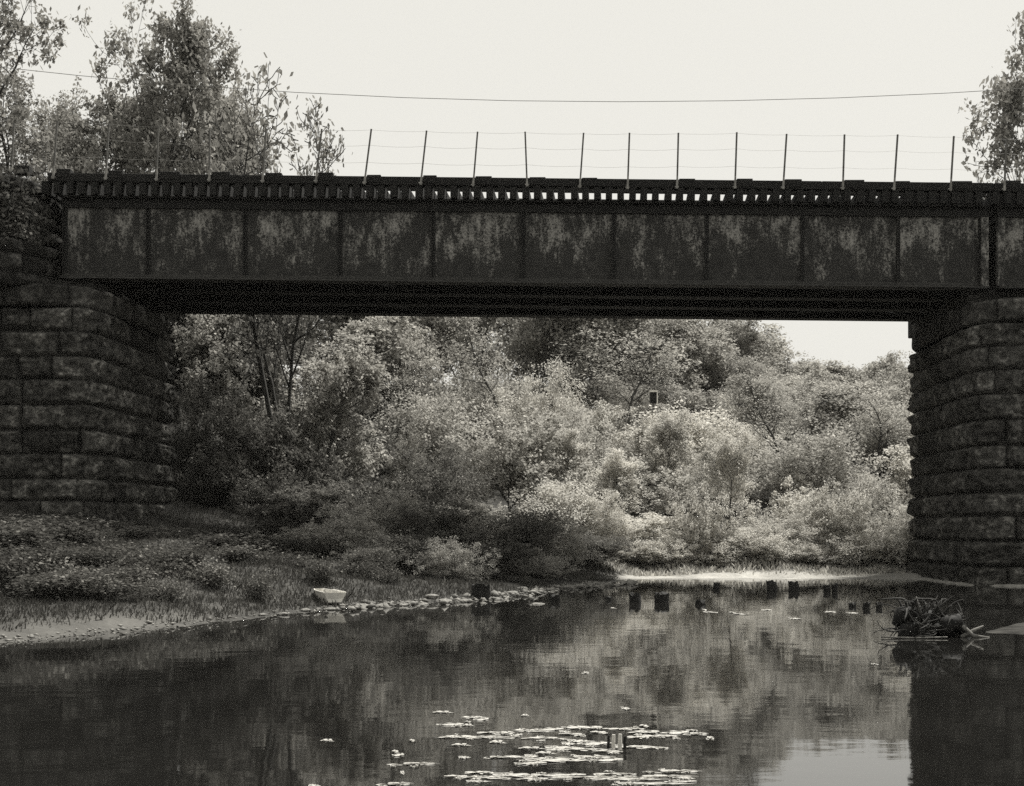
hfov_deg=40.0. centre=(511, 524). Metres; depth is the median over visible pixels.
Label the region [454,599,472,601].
stone
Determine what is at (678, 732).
floating leaf mat
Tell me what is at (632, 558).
bush
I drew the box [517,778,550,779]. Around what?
floating leaf mat
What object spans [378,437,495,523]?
bush
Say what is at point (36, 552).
weed clump
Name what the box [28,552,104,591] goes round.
weed clump
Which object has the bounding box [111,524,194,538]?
weed clump
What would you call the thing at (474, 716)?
floating leaf mat
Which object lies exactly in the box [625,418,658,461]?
tree
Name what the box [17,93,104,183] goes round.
tree
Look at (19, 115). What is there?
tree
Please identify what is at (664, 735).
floating leaf mat
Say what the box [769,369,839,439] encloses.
bush
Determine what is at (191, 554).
weed clump
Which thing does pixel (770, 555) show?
bush
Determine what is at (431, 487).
bush
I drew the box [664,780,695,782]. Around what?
floating leaf mat
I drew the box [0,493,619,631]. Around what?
grass
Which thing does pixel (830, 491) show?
bush
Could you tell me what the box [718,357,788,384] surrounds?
tree
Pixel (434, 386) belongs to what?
bush
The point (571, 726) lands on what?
floating leaf mat
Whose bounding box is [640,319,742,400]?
tree
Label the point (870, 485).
bush
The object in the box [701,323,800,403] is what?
tree
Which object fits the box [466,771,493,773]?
floating leaf mat
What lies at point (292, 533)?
bush
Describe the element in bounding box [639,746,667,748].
floating leaf mat
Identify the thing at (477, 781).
floating leaf mat
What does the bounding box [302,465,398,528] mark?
bush
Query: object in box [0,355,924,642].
ground
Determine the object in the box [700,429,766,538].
tree
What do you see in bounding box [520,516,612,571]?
bush
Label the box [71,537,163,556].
weed clump
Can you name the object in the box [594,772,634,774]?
floating leaf mat
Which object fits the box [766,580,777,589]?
stump
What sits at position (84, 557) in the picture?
weed clump
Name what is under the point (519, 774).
floating leaf mat
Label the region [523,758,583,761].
floating leaf mat
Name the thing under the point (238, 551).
weed clump
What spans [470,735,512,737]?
floating leaf mat
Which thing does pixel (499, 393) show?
bush
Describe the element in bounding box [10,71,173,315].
tree
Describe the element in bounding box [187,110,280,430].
tree
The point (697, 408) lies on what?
bush
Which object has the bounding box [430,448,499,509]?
bush
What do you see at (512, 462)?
bush
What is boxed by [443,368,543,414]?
bush
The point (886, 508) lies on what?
bush
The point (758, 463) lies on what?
bush
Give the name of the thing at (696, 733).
floating leaf mat
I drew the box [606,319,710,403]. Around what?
tree
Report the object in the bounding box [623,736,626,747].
stake
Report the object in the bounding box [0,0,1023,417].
sky
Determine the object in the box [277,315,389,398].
tree
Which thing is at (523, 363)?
tree
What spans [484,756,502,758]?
floating leaf mat
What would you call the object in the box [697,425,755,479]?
bush
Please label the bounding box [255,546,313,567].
weed clump
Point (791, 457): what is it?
bush
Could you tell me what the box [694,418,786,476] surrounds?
bush
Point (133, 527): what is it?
weed clump
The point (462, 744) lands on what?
floating leaf mat
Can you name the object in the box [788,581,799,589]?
stump
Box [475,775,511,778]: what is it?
floating leaf mat
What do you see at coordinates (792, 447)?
bush
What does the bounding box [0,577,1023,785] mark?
water
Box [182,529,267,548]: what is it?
weed clump
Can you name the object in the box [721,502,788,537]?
bush
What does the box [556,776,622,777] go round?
floating leaf mat
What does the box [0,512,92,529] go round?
weed clump
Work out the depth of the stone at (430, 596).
28.17 m
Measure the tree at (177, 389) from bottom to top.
12.801 m
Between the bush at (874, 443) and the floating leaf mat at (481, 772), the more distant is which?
the bush at (874, 443)
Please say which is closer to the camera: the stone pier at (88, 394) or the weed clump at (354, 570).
the weed clump at (354, 570)
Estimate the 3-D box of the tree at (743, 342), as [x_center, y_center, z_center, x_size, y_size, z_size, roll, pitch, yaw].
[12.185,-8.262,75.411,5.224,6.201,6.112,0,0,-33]
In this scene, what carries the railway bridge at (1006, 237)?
on the stone pier at (965, 443)
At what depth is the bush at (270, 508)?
42.02 m
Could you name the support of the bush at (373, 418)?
on the ground at (106, 625)
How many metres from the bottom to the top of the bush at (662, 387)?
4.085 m
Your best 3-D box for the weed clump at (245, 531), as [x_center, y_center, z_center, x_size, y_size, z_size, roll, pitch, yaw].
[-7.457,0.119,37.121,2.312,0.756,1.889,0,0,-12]
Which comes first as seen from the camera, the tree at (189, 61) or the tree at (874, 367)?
the tree at (189, 61)
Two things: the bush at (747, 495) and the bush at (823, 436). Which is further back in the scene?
the bush at (823, 436)
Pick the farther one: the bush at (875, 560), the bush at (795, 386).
the bush at (795, 386)
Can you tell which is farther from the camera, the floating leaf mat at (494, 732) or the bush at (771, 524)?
the bush at (771, 524)
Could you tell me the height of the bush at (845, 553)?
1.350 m
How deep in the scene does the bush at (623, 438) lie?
59.02 m
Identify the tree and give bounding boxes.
[0,0,70,184]
[0,45,74,183]
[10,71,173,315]
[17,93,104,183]
[59,0,253,400]
[110,70,236,422]
[127,72,276,373]
[162,314,271,449]
[168,314,299,455]
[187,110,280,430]
[203,319,317,455]
[262,315,318,376]
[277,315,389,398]
[281,343,397,490]
[293,325,414,427]
[297,315,432,366]
[316,316,452,407]
[333,316,494,379]
[386,330,448,431]
[416,317,535,409]
[428,317,513,386]
[461,317,526,375]
[483,317,617,391]
[490,317,638,392]
[495,319,577,390]
[512,406,551,427]
[533,322,642,409]
[540,346,620,398]
[546,426,600,494]
[552,318,701,397]
[561,347,661,398]
[590,447,648,522]
[594,319,701,431]
[596,319,704,401]
[601,319,660,386]
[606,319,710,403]
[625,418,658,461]
[636,407,702,515]
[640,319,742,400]
[683,320,787,378]
[684,320,769,396]
[686,437,743,519]
[696,346,815,493]
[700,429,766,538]
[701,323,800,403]
[718,350,809,405]
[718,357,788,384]
[718,374,804,453]
[746,371,868,465]
[775,356,825,381]
[779,379,889,458]
[780,360,861,394]
[834,374,911,481]
[860,350,908,445]
[870,369,908,398]
[957,10,1023,199]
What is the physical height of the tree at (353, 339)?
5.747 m
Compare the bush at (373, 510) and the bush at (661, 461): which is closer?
the bush at (373, 510)
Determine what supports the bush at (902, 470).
on the ground at (106, 625)
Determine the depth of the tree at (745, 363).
54.13 m
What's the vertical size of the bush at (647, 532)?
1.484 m
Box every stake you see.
[607,735,609,747]
[611,734,614,748]
[618,734,621,749]
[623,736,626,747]
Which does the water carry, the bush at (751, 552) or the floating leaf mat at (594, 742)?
the floating leaf mat at (594, 742)
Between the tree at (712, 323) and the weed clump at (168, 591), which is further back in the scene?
the tree at (712, 323)
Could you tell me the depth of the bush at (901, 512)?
47.29 m
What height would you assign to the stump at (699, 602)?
0.456 m
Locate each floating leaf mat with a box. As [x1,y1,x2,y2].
[376,782,412,785]
[387,762,438,764]
[436,723,463,724]
[440,735,476,738]
[443,775,476,777]
[452,743,471,745]
[462,716,488,717]
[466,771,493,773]
[467,780,487,782]
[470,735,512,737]
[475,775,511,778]
[477,731,500,733]
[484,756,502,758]
[489,740,504,743]
[493,773,539,776]
[495,731,513,734]
[502,755,546,757]
[515,729,549,731]
[517,746,541,748]
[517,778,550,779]
[520,761,546,763]
[523,737,560,738]
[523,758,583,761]
[537,751,552,753]
[539,773,585,775]
[543,727,562,729]
[545,746,581,748]
[552,748,609,750]
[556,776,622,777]
[557,755,614,758]
[558,733,589,734]
[565,725,578,727]
[567,739,587,742]
[575,726,606,728]
[577,741,606,744]
[589,778,657,780]
[590,731,612,733]
[590,757,622,760]
[591,750,630,752]
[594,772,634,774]
[608,727,643,729]
[615,745,654,748]
[618,775,696,777]
[618,782,693,784]
[627,735,648,738]
[630,730,666,733]
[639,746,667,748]
[643,734,675,736]
[650,769,700,772]
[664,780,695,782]
[667,730,688,733]
[683,732,707,734]
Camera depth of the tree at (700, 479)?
48.12 m
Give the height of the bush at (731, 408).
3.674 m
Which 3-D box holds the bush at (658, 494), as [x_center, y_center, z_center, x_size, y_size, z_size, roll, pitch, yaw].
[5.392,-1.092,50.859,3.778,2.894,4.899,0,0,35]
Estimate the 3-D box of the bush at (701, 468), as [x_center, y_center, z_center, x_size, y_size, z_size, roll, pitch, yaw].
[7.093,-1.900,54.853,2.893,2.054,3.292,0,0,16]
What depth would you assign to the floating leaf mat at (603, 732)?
10.44 m
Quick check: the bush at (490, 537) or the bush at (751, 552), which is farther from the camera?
the bush at (751, 552)
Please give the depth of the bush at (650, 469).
52.64 m
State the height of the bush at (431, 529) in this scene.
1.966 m
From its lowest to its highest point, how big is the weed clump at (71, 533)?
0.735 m
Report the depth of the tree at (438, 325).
69.62 m
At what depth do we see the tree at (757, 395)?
60.35 m
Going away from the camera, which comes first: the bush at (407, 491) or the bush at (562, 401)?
the bush at (407, 491)
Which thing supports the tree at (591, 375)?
on the ground at (106, 625)
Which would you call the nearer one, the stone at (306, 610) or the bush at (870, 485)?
the stone at (306, 610)
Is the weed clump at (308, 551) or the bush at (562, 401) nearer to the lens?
the weed clump at (308, 551)
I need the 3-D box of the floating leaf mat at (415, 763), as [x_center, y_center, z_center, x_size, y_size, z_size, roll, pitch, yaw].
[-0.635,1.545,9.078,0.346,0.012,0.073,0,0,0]
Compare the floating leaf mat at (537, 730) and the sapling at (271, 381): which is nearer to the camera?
the floating leaf mat at (537, 730)
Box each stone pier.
[0,280,177,522]
[906,290,1023,586]
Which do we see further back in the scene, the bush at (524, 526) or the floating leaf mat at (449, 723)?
the bush at (524, 526)
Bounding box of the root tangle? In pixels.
[870,593,987,638]
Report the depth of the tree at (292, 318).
58.23 m
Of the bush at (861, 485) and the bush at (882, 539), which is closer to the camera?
the bush at (882, 539)
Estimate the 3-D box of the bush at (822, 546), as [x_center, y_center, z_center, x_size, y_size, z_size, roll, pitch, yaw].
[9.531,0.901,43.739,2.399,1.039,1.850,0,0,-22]
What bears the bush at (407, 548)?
on the ground at (106, 625)
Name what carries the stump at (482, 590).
on the ground at (106, 625)
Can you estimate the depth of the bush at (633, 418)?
65.26 m
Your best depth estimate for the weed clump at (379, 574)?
29.43 m
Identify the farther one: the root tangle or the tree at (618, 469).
the tree at (618, 469)
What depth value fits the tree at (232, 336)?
47.27 m
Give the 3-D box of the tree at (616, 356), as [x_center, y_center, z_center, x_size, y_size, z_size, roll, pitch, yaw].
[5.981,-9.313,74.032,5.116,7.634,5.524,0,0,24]
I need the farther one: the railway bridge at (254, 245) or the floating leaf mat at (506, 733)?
the railway bridge at (254, 245)
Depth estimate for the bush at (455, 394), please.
66.37 m
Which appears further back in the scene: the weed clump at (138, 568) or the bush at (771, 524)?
the bush at (771, 524)
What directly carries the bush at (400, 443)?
on the ground at (106, 625)
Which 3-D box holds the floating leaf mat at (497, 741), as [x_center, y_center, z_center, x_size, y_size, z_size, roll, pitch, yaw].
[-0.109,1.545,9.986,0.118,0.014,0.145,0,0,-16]
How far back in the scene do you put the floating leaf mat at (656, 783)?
8.38 m
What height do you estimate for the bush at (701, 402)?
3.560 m
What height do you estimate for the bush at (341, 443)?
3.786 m
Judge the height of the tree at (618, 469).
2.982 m
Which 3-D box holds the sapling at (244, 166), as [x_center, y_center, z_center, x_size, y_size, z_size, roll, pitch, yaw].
[-7.977,-7.069,43.314,3.622,14.122,4.636,0,0,1]
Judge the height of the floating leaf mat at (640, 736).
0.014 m
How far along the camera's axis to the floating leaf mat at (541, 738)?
10.15 m
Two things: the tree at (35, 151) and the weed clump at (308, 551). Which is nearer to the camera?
the weed clump at (308, 551)
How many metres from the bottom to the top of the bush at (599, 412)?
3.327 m
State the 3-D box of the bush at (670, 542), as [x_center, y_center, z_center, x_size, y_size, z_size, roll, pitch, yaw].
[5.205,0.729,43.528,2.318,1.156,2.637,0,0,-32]
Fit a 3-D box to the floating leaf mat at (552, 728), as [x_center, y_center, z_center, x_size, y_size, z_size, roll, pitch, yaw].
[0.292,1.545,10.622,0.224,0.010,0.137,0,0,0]
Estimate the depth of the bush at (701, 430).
56.44 m
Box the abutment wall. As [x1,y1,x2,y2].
[0,173,62,285]
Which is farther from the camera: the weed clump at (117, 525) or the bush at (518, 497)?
the bush at (518, 497)
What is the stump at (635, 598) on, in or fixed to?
in the water
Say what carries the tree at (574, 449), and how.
on the ground at (106, 625)
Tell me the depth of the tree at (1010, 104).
45.98 m
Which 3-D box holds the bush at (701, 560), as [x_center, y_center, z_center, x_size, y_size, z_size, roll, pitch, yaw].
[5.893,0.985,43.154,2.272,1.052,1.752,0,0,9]
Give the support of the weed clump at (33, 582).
on the ground at (106, 625)
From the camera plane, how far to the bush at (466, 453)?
55.08 m
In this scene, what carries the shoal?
on the water
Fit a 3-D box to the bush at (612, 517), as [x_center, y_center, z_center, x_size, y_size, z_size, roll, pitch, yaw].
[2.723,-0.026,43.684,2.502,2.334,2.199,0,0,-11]
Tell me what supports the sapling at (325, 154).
on the ground at (106, 625)
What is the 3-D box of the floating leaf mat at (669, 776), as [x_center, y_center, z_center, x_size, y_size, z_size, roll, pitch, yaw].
[0.895,1.545,8.610,0.505,0.012,0.083,0,0,0]
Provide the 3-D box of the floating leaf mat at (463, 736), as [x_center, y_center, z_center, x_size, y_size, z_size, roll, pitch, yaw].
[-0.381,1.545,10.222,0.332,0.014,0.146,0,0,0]
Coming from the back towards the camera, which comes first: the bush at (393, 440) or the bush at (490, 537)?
the bush at (393, 440)
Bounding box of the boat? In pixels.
[314,588,346,602]
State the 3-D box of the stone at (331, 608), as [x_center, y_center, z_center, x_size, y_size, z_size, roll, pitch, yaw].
[-3.295,1.542,25.413,0.237,0.082,0.210,0,0,9]
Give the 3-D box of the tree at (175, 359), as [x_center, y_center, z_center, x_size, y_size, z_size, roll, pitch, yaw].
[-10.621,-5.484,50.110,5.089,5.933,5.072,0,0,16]
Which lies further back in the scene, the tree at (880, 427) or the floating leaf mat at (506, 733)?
the tree at (880, 427)
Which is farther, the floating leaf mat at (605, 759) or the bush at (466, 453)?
the bush at (466, 453)
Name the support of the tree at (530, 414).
on the ground at (106, 625)
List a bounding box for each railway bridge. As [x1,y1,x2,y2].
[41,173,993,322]
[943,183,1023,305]
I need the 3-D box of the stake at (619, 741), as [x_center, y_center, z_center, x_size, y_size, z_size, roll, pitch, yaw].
[0.740,1.620,9.664,0.032,0.360,0.031,0,0,-22]
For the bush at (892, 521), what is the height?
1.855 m
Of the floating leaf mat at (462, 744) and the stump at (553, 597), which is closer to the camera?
the floating leaf mat at (462, 744)
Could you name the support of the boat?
on the ground at (106, 625)
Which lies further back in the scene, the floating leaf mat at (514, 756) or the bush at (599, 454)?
the bush at (599, 454)
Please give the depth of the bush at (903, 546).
42.95 m
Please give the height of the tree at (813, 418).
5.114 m
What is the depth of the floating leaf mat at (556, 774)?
8.68 m
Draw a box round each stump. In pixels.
[471,582,490,599]
[549,594,559,600]
[629,592,640,602]
[654,591,668,602]
[695,599,704,604]
[713,582,719,587]
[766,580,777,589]
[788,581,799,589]
[823,585,830,590]
[832,583,837,590]
[848,602,855,606]
[862,602,870,607]
[876,602,881,607]
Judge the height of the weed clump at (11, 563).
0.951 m
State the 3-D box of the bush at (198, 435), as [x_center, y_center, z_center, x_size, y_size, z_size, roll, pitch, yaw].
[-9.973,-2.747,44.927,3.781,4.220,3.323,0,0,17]
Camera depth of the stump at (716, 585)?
34.07 m
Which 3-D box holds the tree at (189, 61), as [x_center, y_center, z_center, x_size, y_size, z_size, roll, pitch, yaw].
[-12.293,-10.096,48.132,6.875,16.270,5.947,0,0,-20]
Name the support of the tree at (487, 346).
on the ground at (106, 625)
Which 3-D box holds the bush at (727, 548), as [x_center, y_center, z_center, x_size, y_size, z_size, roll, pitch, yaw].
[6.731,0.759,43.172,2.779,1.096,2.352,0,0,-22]
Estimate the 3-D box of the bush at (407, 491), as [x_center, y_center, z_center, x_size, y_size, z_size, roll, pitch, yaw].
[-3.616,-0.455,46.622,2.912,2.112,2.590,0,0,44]
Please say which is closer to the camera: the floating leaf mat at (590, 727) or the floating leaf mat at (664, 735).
the floating leaf mat at (664, 735)
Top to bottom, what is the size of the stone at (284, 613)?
0.072 m
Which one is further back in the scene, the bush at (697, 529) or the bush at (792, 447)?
the bush at (792, 447)
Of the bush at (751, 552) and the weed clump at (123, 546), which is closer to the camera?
the weed clump at (123, 546)
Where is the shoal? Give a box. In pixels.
[986,623,1023,633]
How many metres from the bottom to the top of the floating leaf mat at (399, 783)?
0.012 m
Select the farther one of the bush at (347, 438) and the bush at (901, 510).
the bush at (347, 438)
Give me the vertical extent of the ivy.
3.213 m
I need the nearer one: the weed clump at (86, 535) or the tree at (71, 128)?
the weed clump at (86, 535)
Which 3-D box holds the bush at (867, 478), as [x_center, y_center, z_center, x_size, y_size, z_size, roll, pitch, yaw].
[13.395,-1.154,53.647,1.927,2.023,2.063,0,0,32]
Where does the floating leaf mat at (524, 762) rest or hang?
on the water
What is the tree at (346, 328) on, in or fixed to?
on the ground at (106, 625)
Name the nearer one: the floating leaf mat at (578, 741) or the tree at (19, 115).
the floating leaf mat at (578, 741)
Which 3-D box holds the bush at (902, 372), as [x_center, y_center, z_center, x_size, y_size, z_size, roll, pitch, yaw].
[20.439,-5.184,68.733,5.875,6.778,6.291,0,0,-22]
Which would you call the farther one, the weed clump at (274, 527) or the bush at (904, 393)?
the bush at (904, 393)
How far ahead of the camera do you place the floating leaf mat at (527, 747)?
9.71 m
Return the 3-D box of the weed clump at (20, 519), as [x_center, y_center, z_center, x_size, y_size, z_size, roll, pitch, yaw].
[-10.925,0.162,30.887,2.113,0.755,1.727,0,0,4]
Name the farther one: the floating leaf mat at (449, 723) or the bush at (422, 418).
the bush at (422, 418)
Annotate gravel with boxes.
[0,579,650,643]
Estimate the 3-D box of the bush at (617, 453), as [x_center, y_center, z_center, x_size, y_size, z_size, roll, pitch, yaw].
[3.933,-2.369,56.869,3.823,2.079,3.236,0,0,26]
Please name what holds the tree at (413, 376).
on the ground at (106, 625)
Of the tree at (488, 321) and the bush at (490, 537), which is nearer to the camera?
the bush at (490, 537)
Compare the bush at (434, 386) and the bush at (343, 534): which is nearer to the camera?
the bush at (343, 534)
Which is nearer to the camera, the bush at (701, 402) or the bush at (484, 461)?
the bush at (484, 461)
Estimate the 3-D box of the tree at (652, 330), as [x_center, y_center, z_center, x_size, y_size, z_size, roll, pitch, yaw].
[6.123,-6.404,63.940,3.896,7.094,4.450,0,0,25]
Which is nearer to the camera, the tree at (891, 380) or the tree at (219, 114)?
the tree at (219, 114)
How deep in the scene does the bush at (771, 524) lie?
44.27 m
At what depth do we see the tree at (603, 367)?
84.95 m
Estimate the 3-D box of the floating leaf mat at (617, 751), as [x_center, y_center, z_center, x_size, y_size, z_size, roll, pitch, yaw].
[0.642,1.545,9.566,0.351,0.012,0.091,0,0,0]
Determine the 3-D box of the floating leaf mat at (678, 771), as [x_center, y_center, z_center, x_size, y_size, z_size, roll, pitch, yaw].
[1.005,1.545,8.800,0.388,0.012,0.084,0,0,0]
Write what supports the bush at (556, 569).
on the ground at (106, 625)
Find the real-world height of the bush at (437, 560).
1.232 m
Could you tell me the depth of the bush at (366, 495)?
44.98 m
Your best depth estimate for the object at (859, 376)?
65.91 m
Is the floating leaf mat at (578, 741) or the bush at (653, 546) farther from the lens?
the bush at (653, 546)
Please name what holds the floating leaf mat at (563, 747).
on the water
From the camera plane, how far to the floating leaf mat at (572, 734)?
10.35 m
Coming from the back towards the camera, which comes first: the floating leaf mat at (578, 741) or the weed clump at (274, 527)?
the weed clump at (274, 527)
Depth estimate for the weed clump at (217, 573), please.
25.77 m
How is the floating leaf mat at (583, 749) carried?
on the water
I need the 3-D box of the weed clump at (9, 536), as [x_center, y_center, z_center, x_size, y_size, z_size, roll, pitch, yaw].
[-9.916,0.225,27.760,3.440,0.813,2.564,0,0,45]
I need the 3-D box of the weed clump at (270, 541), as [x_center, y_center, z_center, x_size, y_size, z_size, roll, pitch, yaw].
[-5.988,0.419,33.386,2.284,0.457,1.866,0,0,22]
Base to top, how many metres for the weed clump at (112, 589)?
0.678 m
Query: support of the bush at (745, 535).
on the ground at (106, 625)
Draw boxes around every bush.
[169,373,244,495]
[173,447,271,513]
[190,381,311,511]
[229,472,306,522]
[240,359,405,490]
[250,419,344,526]
[252,523,336,548]
[274,477,368,525]
[287,504,392,556]
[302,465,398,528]
[315,488,450,546]
[322,424,350,482]
[324,543,405,570]
[342,377,484,495]
[345,411,423,488]
[352,410,391,454]
[354,483,421,528]
[356,528,466,575]
[361,481,434,504]
[362,400,386,431]
[371,494,491,557]
[376,411,403,438]
[377,370,464,411]
[378,426,435,489]
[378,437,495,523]
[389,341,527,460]
[391,464,474,499]
[402,535,500,581]
[414,498,536,556]
[430,379,484,424]
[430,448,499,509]
[433,499,506,539]
[435,375,550,457]
[440,435,479,474]
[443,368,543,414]
[444,401,595,515]
[452,501,573,558]
[458,537,554,581]
[471,440,502,478]
[481,356,612,474]
[485,411,527,460]
[486,405,633,495]
[490,488,566,545]
[501,369,566,411]
[507,547,575,579]
[511,470,627,550]
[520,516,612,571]
[534,366,641,429]
[552,399,640,463]
[560,530,633,566]
[563,459,655,513]
[564,486,643,547]
[571,384,672,437]
[574,451,676,509]
[589,416,694,461]
[589,440,645,469]
[598,454,712,522]
[600,545,656,564]
[601,511,698,550]
[605,370,719,423]
[614,450,704,508]
[618,536,690,567]
[627,396,787,477]
[640,372,716,435]
[641,529,715,563]
[663,478,737,563]
[668,387,745,430]
[668,539,740,566]
[671,451,708,492]
[678,522,792,559]
[684,474,777,515]
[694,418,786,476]
[694,532,754,560]
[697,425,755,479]
[698,389,795,457]
[712,362,811,439]
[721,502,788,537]
[725,544,786,557]
[732,445,833,502]
[733,534,819,563]
[737,510,825,548]
[743,416,884,509]
[762,475,829,536]
[765,438,817,465]
[765,471,832,513]
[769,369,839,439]
[773,545,840,565]
[782,433,861,477]
[786,358,876,438]
[787,479,875,562]
[788,537,854,563]
[796,471,875,522]
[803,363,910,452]
[813,390,913,480]
[814,498,913,566]
[816,529,893,565]
[817,460,908,535]
[831,375,912,453]
[832,470,895,508]
[836,540,902,564]
[847,532,911,565]
[852,470,886,496]
[862,434,909,484]
[864,441,914,517]
[868,511,907,548]
[871,351,912,417]
[873,487,913,526]
[885,542,913,564]
[888,491,912,535]
[891,504,913,527]
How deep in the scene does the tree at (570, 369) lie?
85.73 m
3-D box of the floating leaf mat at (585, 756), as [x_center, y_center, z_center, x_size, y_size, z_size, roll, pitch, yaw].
[0.486,1.545,9.335,0.411,0.012,0.098,0,0,0]
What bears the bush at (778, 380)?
on the ground at (106, 625)
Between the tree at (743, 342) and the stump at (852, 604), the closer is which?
the stump at (852, 604)
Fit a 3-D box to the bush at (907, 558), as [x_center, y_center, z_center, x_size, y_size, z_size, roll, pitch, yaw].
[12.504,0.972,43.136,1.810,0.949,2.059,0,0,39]
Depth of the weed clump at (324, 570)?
28.12 m
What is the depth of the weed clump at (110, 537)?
32.14 m
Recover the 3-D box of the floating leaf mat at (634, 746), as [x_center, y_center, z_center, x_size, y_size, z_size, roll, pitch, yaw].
[0.848,1.546,9.766,0.308,0.014,0.124,0,0,0]
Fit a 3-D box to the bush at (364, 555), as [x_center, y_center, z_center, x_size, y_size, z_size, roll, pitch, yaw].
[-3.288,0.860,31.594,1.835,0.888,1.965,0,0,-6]
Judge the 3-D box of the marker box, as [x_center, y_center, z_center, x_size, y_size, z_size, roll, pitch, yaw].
[5.854,-3.652,58.200,0.340,3.756,0.280,0,0,0]
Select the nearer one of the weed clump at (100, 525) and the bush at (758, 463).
the weed clump at (100, 525)
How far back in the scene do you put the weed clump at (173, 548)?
28.35 m
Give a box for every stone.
[277,612,289,614]
[301,608,311,611]
[322,607,335,609]
[396,602,408,605]
[424,594,438,598]
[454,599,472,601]
[503,591,517,594]
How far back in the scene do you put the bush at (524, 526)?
37.61 m
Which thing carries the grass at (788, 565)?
on the ground at (106, 625)
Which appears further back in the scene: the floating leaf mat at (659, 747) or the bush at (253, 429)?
the bush at (253, 429)
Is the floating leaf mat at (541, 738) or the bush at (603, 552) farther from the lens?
the bush at (603, 552)
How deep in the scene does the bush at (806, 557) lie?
42.81 m
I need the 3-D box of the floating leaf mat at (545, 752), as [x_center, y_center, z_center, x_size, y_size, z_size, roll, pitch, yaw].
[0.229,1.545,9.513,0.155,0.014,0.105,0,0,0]
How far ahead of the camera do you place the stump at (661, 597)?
27.81 m
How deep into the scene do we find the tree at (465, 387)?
60.58 m
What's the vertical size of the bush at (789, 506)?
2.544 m
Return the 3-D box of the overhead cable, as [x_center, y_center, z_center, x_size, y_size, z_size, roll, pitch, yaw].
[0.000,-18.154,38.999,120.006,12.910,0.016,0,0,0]
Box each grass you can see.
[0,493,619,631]
[581,538,911,575]
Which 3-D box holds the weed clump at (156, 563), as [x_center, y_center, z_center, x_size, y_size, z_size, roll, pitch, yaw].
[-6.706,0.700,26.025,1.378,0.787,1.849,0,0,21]
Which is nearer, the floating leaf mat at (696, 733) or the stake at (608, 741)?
the stake at (608, 741)
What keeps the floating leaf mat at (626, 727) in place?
on the water
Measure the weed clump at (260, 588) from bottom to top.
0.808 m
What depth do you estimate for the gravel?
27.04 m
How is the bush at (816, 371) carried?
on the ground at (106, 625)
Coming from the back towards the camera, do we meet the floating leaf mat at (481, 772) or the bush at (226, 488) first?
the bush at (226, 488)
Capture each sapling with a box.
[192,52,302,515]
[198,119,295,502]
[243,94,352,522]
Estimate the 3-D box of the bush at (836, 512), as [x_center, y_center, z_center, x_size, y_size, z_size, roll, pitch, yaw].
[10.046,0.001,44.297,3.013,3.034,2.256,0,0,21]
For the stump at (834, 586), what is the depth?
32.40 m
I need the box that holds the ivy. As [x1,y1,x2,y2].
[0,158,61,262]
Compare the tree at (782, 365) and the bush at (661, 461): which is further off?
the tree at (782, 365)
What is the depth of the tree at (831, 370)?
73.42 m
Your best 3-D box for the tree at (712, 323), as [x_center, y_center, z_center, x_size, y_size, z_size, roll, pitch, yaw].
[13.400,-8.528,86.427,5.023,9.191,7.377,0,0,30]
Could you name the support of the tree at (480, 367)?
on the ground at (106, 625)
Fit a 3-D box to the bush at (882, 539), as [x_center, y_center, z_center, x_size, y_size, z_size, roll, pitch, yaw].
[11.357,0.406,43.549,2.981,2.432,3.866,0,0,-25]
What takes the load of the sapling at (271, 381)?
on the ground at (106, 625)
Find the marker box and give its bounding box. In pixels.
[649,390,657,420]
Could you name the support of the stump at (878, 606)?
on the water
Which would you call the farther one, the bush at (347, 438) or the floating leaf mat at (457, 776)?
the bush at (347, 438)
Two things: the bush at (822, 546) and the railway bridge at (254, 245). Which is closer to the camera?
the railway bridge at (254, 245)
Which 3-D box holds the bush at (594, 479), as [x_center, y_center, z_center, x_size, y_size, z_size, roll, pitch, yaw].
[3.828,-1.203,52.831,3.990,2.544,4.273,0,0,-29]
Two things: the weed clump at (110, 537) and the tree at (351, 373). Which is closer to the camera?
the weed clump at (110, 537)
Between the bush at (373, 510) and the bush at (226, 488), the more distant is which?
the bush at (226, 488)
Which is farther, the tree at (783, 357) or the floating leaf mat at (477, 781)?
the tree at (783, 357)
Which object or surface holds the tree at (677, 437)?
on the ground at (106, 625)
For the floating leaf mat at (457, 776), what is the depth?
8.60 m
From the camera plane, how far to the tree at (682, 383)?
82.97 m
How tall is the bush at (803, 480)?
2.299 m
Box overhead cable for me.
[1,67,1023,101]
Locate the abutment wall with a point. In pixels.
(24, 261)
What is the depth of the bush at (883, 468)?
59.50 m
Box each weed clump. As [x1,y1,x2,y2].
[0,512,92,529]
[0,512,124,545]
[0,515,43,532]
[0,517,71,550]
[0,534,84,566]
[0,540,71,588]
[0,561,116,599]
[6,519,106,545]
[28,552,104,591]
[37,540,129,565]
[38,563,155,601]
[55,516,124,533]
[69,532,125,542]
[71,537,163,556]
[87,523,173,536]
[88,552,171,589]
[102,520,136,531]
[106,541,192,578]
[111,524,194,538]
[121,535,217,564]
[138,570,199,602]
[154,525,219,536]
[158,538,219,568]
[172,555,238,589]
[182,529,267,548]
[190,514,269,538]
[212,539,276,561]
[224,534,310,549]
[243,566,278,602]
[244,510,314,540]
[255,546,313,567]
[274,530,349,558]
[291,553,340,585]
[340,557,388,577]
[357,563,406,581]
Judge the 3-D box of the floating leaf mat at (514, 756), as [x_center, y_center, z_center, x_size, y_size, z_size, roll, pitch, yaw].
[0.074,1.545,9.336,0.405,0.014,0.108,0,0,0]
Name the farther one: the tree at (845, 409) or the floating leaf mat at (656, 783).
the tree at (845, 409)
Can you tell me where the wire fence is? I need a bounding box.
[10,121,1020,190]
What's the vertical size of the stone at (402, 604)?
0.102 m
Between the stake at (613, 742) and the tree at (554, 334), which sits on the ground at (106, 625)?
the tree at (554, 334)

